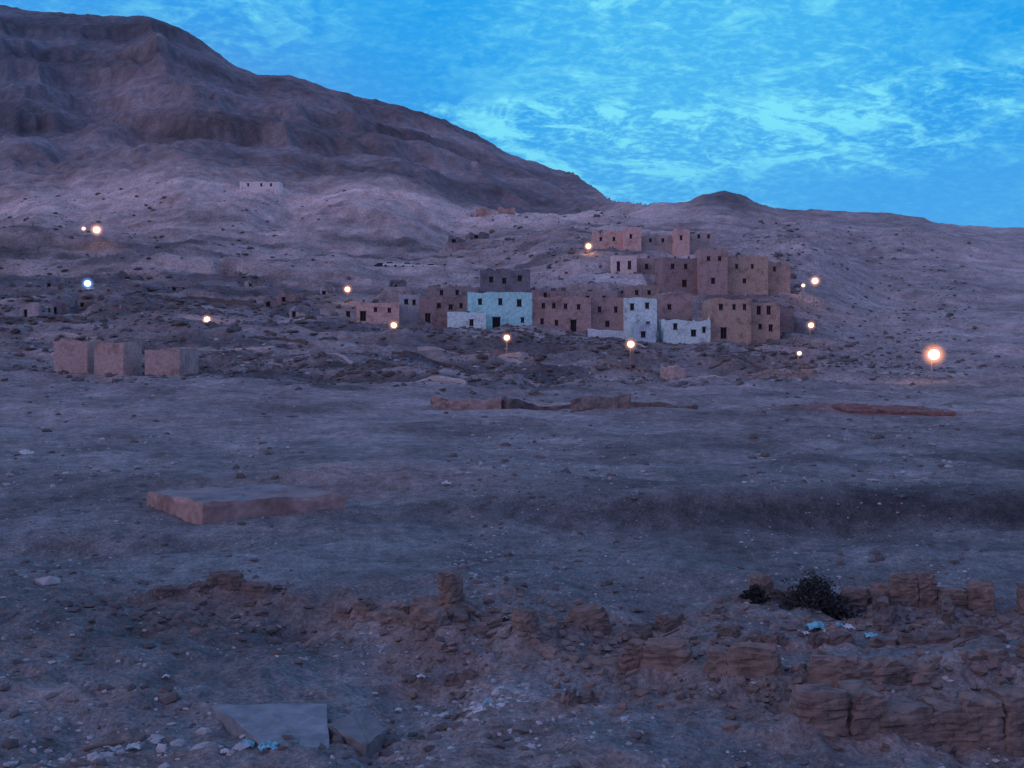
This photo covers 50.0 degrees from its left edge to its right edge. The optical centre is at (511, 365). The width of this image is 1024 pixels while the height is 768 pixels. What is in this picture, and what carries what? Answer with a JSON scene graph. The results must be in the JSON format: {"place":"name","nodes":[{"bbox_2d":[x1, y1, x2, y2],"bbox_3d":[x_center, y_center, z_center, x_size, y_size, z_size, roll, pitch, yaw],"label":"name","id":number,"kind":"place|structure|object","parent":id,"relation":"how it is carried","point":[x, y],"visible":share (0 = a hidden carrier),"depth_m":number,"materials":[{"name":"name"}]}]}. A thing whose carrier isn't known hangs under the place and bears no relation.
{"place":"outdoors","nodes":[
{"label":"outdoors","id":0,"kind":"place"},
{"bbox_2d":[0,5,1023,767],"bbox_3d":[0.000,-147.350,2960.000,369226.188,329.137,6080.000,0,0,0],"label":"desert ground","id":1,"kind":"structure","parent":0,"point":[188,125],"depth_m":85.00,"materials":[{"name":"soil"}]},
{"bbox_2d":[20,302,53,316],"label":"walls","id":2,"kind":"structure","parent":1,"relation":"on","point":[35,309],"depth_m":222.10,"materials":[{"name":"brick"}]},
{"bbox_2d":[34,576,60,584],"bbox_3d":[-14.546,6.795,34.462,0.760,0.440,0.632,0,0,0],"label":"limestone boulder","id":3,"kind":"object","parent":1,"relation":"on","point":[50,580],"visible":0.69,"depth_m":34.29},
{"bbox_2d":[44,279,67,287],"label":"walls","id":4,"kind":"structure","parent":1,"relation":"on","point":[64,282],"depth_m":262.40,"materials":[{"name":"paint"}]},
{"bbox_2d":[49,300,78,314],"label":"walls","id":5,"kind":"structure","parent":1,"relation":"on","point":[64,307],"depth_m":228.10,"materials":[{"name":"brick"}]},
{"bbox_2d":[27,332,104,339],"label":"terrace edge","id":6,"kind":"object","parent":1,"relation":"on","point":[66,334],"visible":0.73,"depth_m":192.66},
{"bbox_2d":[54,339,101,372],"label":"mudbrick tomb chapel","id":7,"kind":"structure","parent":1,"relation":"on","point":[73,356],"depth_m":152.01,"materials":[{"name":"brick"}]},
{"bbox_2d":[83,741,124,751],"bbox_3d":[-7.726,7.210,20.801,0.993,0.340,0.080,0,0,24],"label":"wooden stick","id":8,"kind":"object","parent":1,"relation":"on","point":[101,745],"visible":1,"depth_m":20.79,"materials":[{"name":"brown wood"}]},
{"bbox_2d":[94,341,141,374],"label":"mudbrick tomb chapel","id":9,"kind":"structure","parent":1,"relation":"on","point":[122,358],"depth_m":149.14,"materials":[{"name":"brick"}]},
{"bbox_2d":[3,727,250,767],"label":"rubble pile","id":10,"kind":"object","parent":1,"relation":"on","point":[93,757],"visible":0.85,"depth_m":20.86,"materials":[{"name":"stone"}]},
{"bbox_2d":[145,347,197,375],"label":"mudbrick tomb chapel","id":11,"kind":"structure","parent":1,"relation":"on","point":[177,361],"depth_m":148.17,"materials":[{"name":"brick"}]},
{"bbox_2d":[51,596,332,644],"bbox_3d":[-8.565,7.233,31.216,8.796,1.434,2.876,0,0,0],"label":"rubble pile","id":12,"kind":"object","parent":1,"relation":"on","point":[178,618],"visible":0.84,"depth_m":30.94,"materials":[{"name":"brown stone"}]},
{"bbox_2d":[156,296,261,307],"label":"terrace edge","id":13,"kind":"object","parent":1,"relation":"on","point":[223,301],"visible":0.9,"depth_m":238.28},
{"bbox_2d":[153,569,287,606],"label":"ruined mudbrick wall","id":14,"kind":"structure","parent":1,"relation":"on","point":[228,580],"depth_m":32.99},
{"bbox_2d":[196,346,275,350],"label":"terrace edge","id":15,"kind":"object","parent":1,"relation":"on","point":[252,348],"visible":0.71,"depth_m":176.13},
{"bbox_2d":[146,483,345,524],"bbox_3d":[-12.589,7.450,51.756,7.754,3.102,5.987,0,0,-31],"label":"mudbrick tomb","id":16,"kind":"object","parent":1,"relation":"on","point":[202,506],"visible":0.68,"depth_m":50.08,"materials":[{"name":"brick"}]},
{"bbox_2d":[244,280,272,286],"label":"walls","id":17,"kind":"structure","parent":1,"relation":"on","point":[247,283],"depth_m":270.26,"materials":[{"name":"paint"}]},
{"bbox_2d":[240,181,282,195],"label":"walls","id":18,"kind":"structure","parent":1,"relation":"on","point":[276,188],"depth_m":425.00,"materials":[{"name":"paint"}]},
{"bbox_2d":[258,741,279,750],"bbox_3d":[-4.542,7.078,20.512,0.419,0.143,0.344,0,0,0],"label":"plastic bag","id":19,"kind":"object","parent":1,"relation":"on","point":[268,744],"visible":0.96,"depth_m":20.45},
{"bbox_2d":[212,703,328,752],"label":"concrete slab","id":20,"kind":"structure","parent":1,"relation":"on","point":[258,724],"depth_m":22.05,"materials":[{"name":"concrete"}]},
{"bbox_2d":[248,337,307,344],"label":"terrace edge","id":21,"kind":"object","parent":1,"relation":"on","point":[304,341],"visible":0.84,"depth_m":192.15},
{"bbox_2d":[278,292,306,304],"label":"walls","id":22,"kind":"structure","parent":1,"relation":"on","point":[293,297],"depth_m":250.29,"materials":[{"name":"brick"}]},
{"bbox_2d":[289,306,313,317],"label":"walls","id":23,"kind":"structure","parent":1,"relation":"on","point":[303,313],"depth_m":232.27,"materials":[{"name":"brick"}]},
{"bbox_2d":[6,347,615,382],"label":"rubble pile","id":24,"kind":"object","parent":1,"relation":"on","point":[331,360],"visible":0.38,"depth_m":167.56,"materials":[{"name":"stone"}]},
{"bbox_2d":[1,355,671,397],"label":"rubble pile","id":25,"kind":"object","parent":1,"relation":"on","point":[531,392],"visible":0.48,"depth_m":146.24,"materials":[{"name":"brown stone"}]},
{"bbox_2d":[320,308,355,321],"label":"walls","id":26,"kind":"structure","parent":1,"relation":"on","point":[328,312],"depth_m":236.00,"materials":[{"name":"paint"}]},
{"bbox_2d":[326,370,384,382],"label":"terrace edge","id":27,"kind":"object","parent":1,"relation":"on","point":[351,372],"visible":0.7,"depth_m":152.35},
{"bbox_2d":[327,709,386,758],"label":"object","id":28,"kind":"object","parent":1,"relation":"on","point":[363,732],"depth_m":21.30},
{"bbox_2d":[236,717,490,765],"bbox_3d":[-2.950,7.275,21.405,3.851,0.770,3.877,0,0,38],"label":"rubble pile","id":29,"kind":"object","parent":1,"relation":"on","point":[414,735],"visible":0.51,"depth_m":21.06,"materials":[{"name":"grey stone"}]},
{"bbox_2d":[356,302,399,323],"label":"walls","id":30,"kind":"structure","parent":1,"relation":"on","point":[381,316],"depth_m":226.03,"materials":[{"name":"brick"}]},
{"bbox_2d":[389,279,406,286],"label":"walls","id":31,"kind":"structure","parent":1,"relation":"on","point":[401,283],"depth_m":262.13,"materials":[{"name":"paint"}]},
{"bbox_2d":[331,569,465,620],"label":"ruined mudbrick wall","id":32,"kind":"structure","parent":1,"relation":"on","point":[450,588],"depth_m":30.38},
{"bbox_2d":[0,179,817,379],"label":"hillside boulders","id":33,"kind":"object","parent":1,"relation":"on","point":[539,356],"visible":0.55,"depth_m":214.72,"materials":[{"name":"brown stone"}]},
{"bbox_2d":[399,294,420,323],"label":"walls","id":34,"kind":"structure","parent":1,"relation":"on","point":[409,312],"depth_m":232.00,"materials":[{"name":"paint"}]},
{"bbox_2d":[172,590,648,646],"bbox_3d":[-2.717,7.199,30.320,13.350,1.510,5.078,0,0,0],"label":"rubble pile","id":35,"kind":"object","parent":1,"relation":"on","point":[423,626],"visible":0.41,"depth_m":29.88,"materials":[{"name":"stone"}]},
{"bbox_2d":[0,285,831,351],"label":"rubble pile","id":36,"kind":"object","parent":1,"relation":"on","point":[212,311],"visible":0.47,"depth_m":222.34,"materials":[{"name":"brown stone"}]},
{"bbox_2d":[393,375,467,384],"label":"terrace edge","id":37,"kind":"object","parent":1,"relation":"on","point":[444,378],"visible":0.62,"depth_m":148.17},
{"bbox_2d":[392,351,475,373],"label":"terrace edge","id":38,"kind":"object","parent":1,"relation":"on","point":[445,364],"visible":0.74,"depth_m":172.26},
{"bbox_2d":[359,605,512,650],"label":"ruined mudbrick wall","id":39,"kind":"structure","parent":1,"relation":"on","point":[433,618],"depth_m":28.10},
{"bbox_2d":[401,668,479,702],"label":"ruined mudbrick wall","id":40,"kind":"structure","parent":1,"relation":"on","point":[455,679],"depth_m":25.45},
{"bbox_2d":[419,295,467,327],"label":"mud-brick house","id":41,"kind":"structure","parent":1,"relation":"on","point":[438,316],"depth_m":229.00,"materials":[{"name":"brick"}]},
{"bbox_2d":[427,605,470,638],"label":"ruined mudbrick wall","id":42,"kind":"structure","parent":1,"relation":"on","point":[459,613],"depth_m":28.37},
{"bbox_2d":[428,285,479,296],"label":"walls","id":43,"kind":"structure","parent":1,"relation":"on","point":[448,291],"depth_m":252.00,"materials":[{"name":"paint"}]},
{"bbox_2d":[0,349,915,394],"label":"rubble pile","id":44,"kind":"object","parent":1,"relation":"on","point":[373,365],"visible":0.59,"depth_m":156.33,"materials":[{"name":"brown stone"}]},
{"bbox_2d":[447,312,485,328],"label":"walls","id":45,"kind":"structure","parent":1,"relation":"on","point":[457,319],"depth_m":222.50,"materials":[{"name":"paint"}]},
{"bbox_2d":[430,395,506,409],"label":"mud wall","id":46,"kind":"structure","parent":1,"relation":"on","point":[437,401],"depth_m":114.89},
{"bbox_2d":[418,346,522,364],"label":"terrace edge","id":47,"kind":"object","parent":1,"relation":"on","point":[506,359],"visible":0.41,"depth_m":181.88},
{"bbox_2d":[465,232,488,239],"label":"walls","id":48,"kind":"structure","parent":1,"relation":"on","point":[480,235],"depth_m":362.25,"materials":[{"name":"paint"}]},
{"bbox_2d":[476,207,489,216],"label":"walls","id":49,"kind":"structure","parent":1,"relation":"on","point":[482,211],"depth_m":425.99,"materials":[{"name":"brick"}]},
{"bbox_2d":[2,364,978,486],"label":"scattered stones","id":50,"kind":"object","parent":1,"relation":"on","point":[564,470],"visible":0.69,"depth_m":76.59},
{"bbox_2d":[415,671,565,734],"bbox_3d":[-0.500,7.326,23.512,3.416,0.779,3.675,0,0,0],"label":"rubble pile","id":51,"kind":"object","parent":1,"relation":"on","point":[494,692],"visible":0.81,"depth_m":23.82,"materials":[{"name":"stone"}]},
{"bbox_2d":[1,365,980,487],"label":"scattered pebbles","id":52,"kind":"object","parent":1,"relation":"on","point":[456,472],"visible":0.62,"depth_m":79.43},
{"bbox_2d":[468,292,531,328],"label":"mud-brick house","id":53,"kind":"structure","parent":1,"relation":"on","point":[509,311],"depth_m":227.00,"materials":[{"name":"paint"}]},
{"bbox_2d":[2,180,1003,384],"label":"hillside boulders","id":54,"kind":"object","parent":1,"relation":"on","point":[476,367],"visible":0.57,"depth_m":224.04,"materials":[{"name":"stone"}]},
{"bbox_2d":[480,268,529,292],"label":"mud-brick house","id":55,"kind":"structure","parent":1,"relation":"on","point":[513,284],"depth_m":255.00,"materials":[{"name":"paint"}]},
{"bbox_2d":[498,206,514,214],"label":"walls","id":56,"kind":"structure","parent":1,"relation":"on","point":[509,211],"depth_m":426.00,"materials":[{"name":"brick"}]},
{"bbox_2d":[0,477,1018,767],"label":"scattered pebbles","id":57,"kind":"object","parent":1,"relation":"on","point":[122,751],"visible":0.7,"depth_m":26.18,"materials":[{"name":"stone"}]},
{"bbox_2d":[0,477,1023,767],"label":"scattered stones","id":58,"kind":"object","parent":1,"relation":"on","point":[168,697],"visible":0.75,"depth_m":27.29,"materials":[{"name":"stone"}]},
{"bbox_2d":[502,398,569,410],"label":"mud wall","id":59,"kind":"structure","parent":1,"relation":"on","point":[509,403],"depth_m":115.57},
{"bbox_2d":[531,289,568,297],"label":"walls","id":60,"kind":"structure","parent":1,"relation":"on","point":[536,293],"depth_m":250.00,"materials":[{"name":"paint"}]},
{"bbox_2d":[114,311,999,363],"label":"rubble pile","id":61,"kind":"object","parent":1,"relation":"on","point":[702,347],"visible":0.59,"depth_m":211.71,"materials":[{"name":"brown stone"}]},
{"bbox_2d":[532,296,590,331],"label":"mud-brick house","id":62,"kind":"structure","parent":1,"relation":"on","point":[549,314],"depth_m":227.00,"materials":[{"name":"brick"}]},
{"bbox_2d":[293,618,864,698],"bbox_3d":[1.593,7.059,26.946,13.800,1.233,5.149,0,0,0],"label":"rubble pile","id":63,"kind":"object","parent":1,"relation":"on","point":[596,648],"visible":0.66,"depth_m":26.93,"materials":[{"name":"stone"}]},
{"bbox_2d":[551,688,622,715],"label":"ruined mudbrick wall","id":64,"kind":"structure","parent":1,"relation":"on","point":[569,696],"depth_m":23.11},
{"bbox_2d":[576,291,616,298],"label":"walls","id":65,"kind":"structure","parent":1,"relation":"on","point":[609,294],"depth_m":250.00,"materials":[{"name":"brick"}]},
{"bbox_2d":[557,602,640,640],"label":"ruined mudbrick wall","id":66,"kind":"structure","parent":1,"relation":"on","point":[593,616],"depth_m":28.05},
{"bbox_2d":[570,393,630,412],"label":"mud wall","id":67,"kind":"structure","parent":1,"relation":"on","point":[581,403],"depth_m":110.51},
{"bbox_2d":[186,321,1023,370],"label":"rubble pile","id":68,"kind":"object","parent":1,"relation":"on","point":[726,351],"visible":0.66,"depth_m":199.40,"materials":[{"name":"brown stone"}]},
{"bbox_2d":[588,329,623,339],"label":"white garden wall","id":69,"kind":"structure","parent":1,"relation":"on","point":[603,333],"depth_m":220.23,"materials":[{"name":"paint"}]},
{"bbox_2d":[591,230,622,249],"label":"walls","id":70,"kind":"structure","parent":1,"relation":"on","point":[607,241],"depth_m":312.00,"materials":[{"name":"paint"}]},
{"bbox_2d":[591,297,623,330],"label":"walls","id":71,"kind":"structure","parent":1,"relation":"on","point":[598,320],"depth_m":228.00,"materials":[{"name":"paint"}]},
{"bbox_2d":[511,606,721,697],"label":"ruined mudbrick wall","id":72,"kind":"structure","parent":1,"relation":"on","point":[659,654],"depth_m":25.61,"materials":[{"name":"brick"}]},
{"bbox_2d":[610,255,636,273],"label":"walls","id":73,"kind":"structure","parent":1,"relation":"on","point":[624,260],"depth_m":282.00,"materials":[{"name":"paint"}]},
{"bbox_2d":[621,227,640,250],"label":"walls","id":74,"kind":"structure","parent":1,"relation":"on","point":[633,243],"depth_m":309.00,"materials":[{"name":"paint"}]},
{"bbox_2d":[623,297,656,341],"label":"mud-brick house","id":75,"kind":"structure","parent":1,"relation":"on","point":[639,314],"depth_m":225.00,"materials":[{"name":"paint"}]},
{"bbox_2d":[623,285,659,298],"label":"walls","id":76,"kind":"structure","parent":1,"relation":"on","point":[642,291],"depth_m":254.00,"materials":[{"name":"paint"}]},
{"bbox_2d":[633,324,655,342],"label":"walls","id":77,"kind":"structure","parent":1,"relation":"on","point":[650,332],"depth_m":221.00,"materials":[{"name":"paint"}]},
{"bbox_2d":[637,257,660,274],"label":"walls","id":78,"kind":"structure","parent":1,"relation":"on","point":[642,262],"depth_m":285.00,"materials":[{"name":"paint"}]},
{"bbox_2d":[641,233,671,253],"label":"walls","id":79,"kind":"structure","parent":1,"relation":"on","point":[656,244],"depth_m":312.00,"materials":[{"name":"paint"}]},
{"bbox_2d":[631,401,697,408],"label":"mud wall","id":80,"kind":"structure","parent":1,"relation":"on","point":[652,404],"depth_m":117.48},
{"bbox_2d":[652,293,691,330],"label":"mud-brick house","id":81,"kind":"structure","parent":1,"relation":"on","point":[681,306],"depth_m":236.00,"materials":[{"name":"brick"}]},
{"bbox_2d":[660,364,685,379],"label":"ruined mudbrick wall","id":82,"kind":"structure","parent":1,"relation":"on","point":[673,372],"depth_m":177.17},
{"bbox_2d":[655,257,696,294],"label":"mud-brick house","id":83,"kind":"structure","parent":1,"relation":"on","point":[668,279],"depth_m":268.00,"materials":[{"name":"paint"}]},
{"bbox_2d":[672,229,689,254],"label":"walls","id":84,"kind":"structure","parent":1,"relation":"on","point":[680,247],"depth_m":306.00,"materials":[{"name":"paint"}]},
{"bbox_2d":[659,318,710,343],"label":"mud-brick house","id":85,"kind":"structure","parent":1,"relation":"on","point":[669,334],"depth_m":222.00,"materials":[{"name":"paint"}]},
{"bbox_2d":[690,231,715,253],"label":"walls","id":86,"kind":"structure","parent":1,"relation":"on","point":[702,241],"depth_m":312.00,"materials":[{"name":"paint"}]},
{"bbox_2d":[640,595,773,639],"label":"ruined mudbrick wall","id":87,"kind":"structure","parent":1,"relation":"on","point":[665,623],"depth_m":30.69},
{"bbox_2d":[695,248,727,294],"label":"mud-brick house","id":88,"kind":"structure","parent":1,"relation":"on","point":[715,268],"depth_m":264.00,"materials":[{"name":"brick"}]},
{"bbox_2d":[702,297,750,343],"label":"mud-brick house","id":89,"kind":"structure","parent":1,"relation":"on","point":[737,322],"depth_m":224.01,"materials":[{"name":"paint"}]},
{"bbox_2d":[708,355,764,369],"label":"terrace edge","id":90,"kind":"object","parent":1,"relation":"on","point":[741,358],"visible":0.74,"depth_m":196.38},
{"bbox_2d":[459,646,1021,754],"bbox_3d":[6.769,6.878,23.754,15.782,1.114,5.922,0,0,0],"label":"rubble pile","id":91,"kind":"object","parent":1,"relation":"on","point":[917,679],"visible":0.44,"depth_m":23.58,"materials":[{"name":"stone"}]},
{"bbox_2d":[728,256,767,294],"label":"mud-brick house","id":92,"kind":"structure","parent":1,"relation":"on","point":[756,280],"depth_m":265.99,"materials":[{"name":"paint"}]},
{"bbox_2d":[686,369,812,378],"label":"mud wall","id":93,"kind":"structure","parent":1,"relation":"on","point":[787,373],"depth_m":176.52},
{"bbox_2d":[738,583,769,603],"bbox_3d":[7.292,6.875,33.020,1.042,0.693,0.809,0,0,0],"label":"dry shrub","id":94,"kind":"object","parent":1,"relation":"on","point":[755,594],"visible":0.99,"depth_m":32.82,"materials":[{"name":"brown plant"}]},
{"bbox_2d":[751,302,779,342],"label":"mud-brick house","id":95,"kind":"structure","parent":1,"relation":"on","point":[763,334],"depth_m":225.51,"materials":[{"name":"paint"}]},
{"bbox_2d":[747,573,798,606],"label":"ruined mudbrick wall","id":96,"kind":"structure","parent":1,"relation":"on","point":[765,580],"depth_m":33.40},
{"bbox_2d":[768,261,789,293],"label":"walls","id":97,"kind":"structure","parent":1,"relation":"on","point":[778,280],"depth_m":268.00,"materials":[{"name":"paint"}]},
{"bbox_2d":[703,642,862,703],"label":"ruined mudbrick wall","id":98,"kind":"structure","parent":1,"relation":"on","point":[750,659],"depth_m":23.89,"materials":[{"name":"brick"}]},
{"bbox_2d":[780,308,793,336],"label":"walls","id":99,"kind":"structure","parent":1,"relation":"on","point":[786,320],"depth_m":238.00,"materials":[{"name":"paint"}]},
{"bbox_2d":[586,596,1023,639],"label":"rubble pile","id":100,"kind":"object","parent":1,"relation":"on","point":[860,626],"visible":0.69,"depth_m":31.00,"materials":[{"name":"stone"}]},
{"bbox_2d":[764,567,847,618],"bbox_3d":[8.824,6.741,32.386,2.172,1.612,2.508,0,0,-35],"label":"dry shrub","id":101,"kind":"object","parent":1,"relation":"on","point":[808,598],"visible":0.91,"depth_m":32.19,"materials":[{"name":"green plant"}]},
{"bbox_2d":[804,621,825,629],"bbox_3d":[8.385,7.153,30.288,0.578,0.217,0.535,0,0,0],"label":"plastic bag","id":102,"kind":"object","parent":1,"relation":"on","point":[817,624],"visible":0.97,"depth_m":30.20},
{"bbox_2d":[628,621,1007,654],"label":"ruined mudbrick wall","id":103,"kind":"structure","parent":1,"relation":"on","point":[815,640],"depth_m":27.43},
{"bbox_2d":[790,576,866,620],"bbox_3d":[9.438,7.113,32.749,2.040,1.693,1.940,0,0,-23],"label":"dry shrub","id":104,"kind":"object","parent":1,"relation":"on","point":[844,612],"visible":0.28,"depth_m":32.38,"materials":[{"name":"black plant"}]},
{"bbox_2d":[862,591,915,632],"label":"ruined mudbrick wall","id":105,"kind":"structure","parent":1,"relation":"on","point":[886,615],"depth_m":30.69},
{"bbox_2d":[782,224,1003,381],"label":"hillside boulders","id":106,"kind":"object","parent":1,"relation":"on","point":[887,337],"visible":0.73,"depth_m":241.84,"materials":[{"name":"brown stone"}]},
{"bbox_2d":[832,405,954,415],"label":"mud wall","id":107,"kind":"structure","parent":1,"relation":"on","point":[928,413],"depth_m":109.27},
{"bbox_2d":[788,679,1023,765],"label":"ruined mudbrick wall","id":108,"kind":"structure","parent":1,"relation":"on","point":[986,718],"depth_m":20.97,"materials":[{"name":"brick"}]},
{"bbox_2d":[833,640,1023,701],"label":"ruined mudbrick wall","id":109,"kind":"structure","parent":1,"relation":"on","point":[886,669],"depth_m":23.51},
{"bbox_2d":[840,570,1023,625],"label":"ruined mudbrick wall","id":110,"kind":"structure","parent":1,"relation":"on","point":[918,590],"depth_m":32.33,"materials":[{"name":"brick"}]},
{"bbox_2d":[928,348,939,382],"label":"street lamp","id":111,"kind":"object","parent":1,"relation":"on","point":[933,353],"visible":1,"depth_m":164.58,"materials":[{"name":"white glass"}]},
{"bbox_2d":[935,596,997,629],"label":"ruined mudbrick wall","id":112,"kind":"structure","parent":1,"relation":"on","point":[945,608],"depth_m":30.16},
{"bbox_2d":[0,0,1023,227],"label":"sky","id":113,"kind":"structure","parent":0,"point":[915,108],"materials":[{"name":"blue"}]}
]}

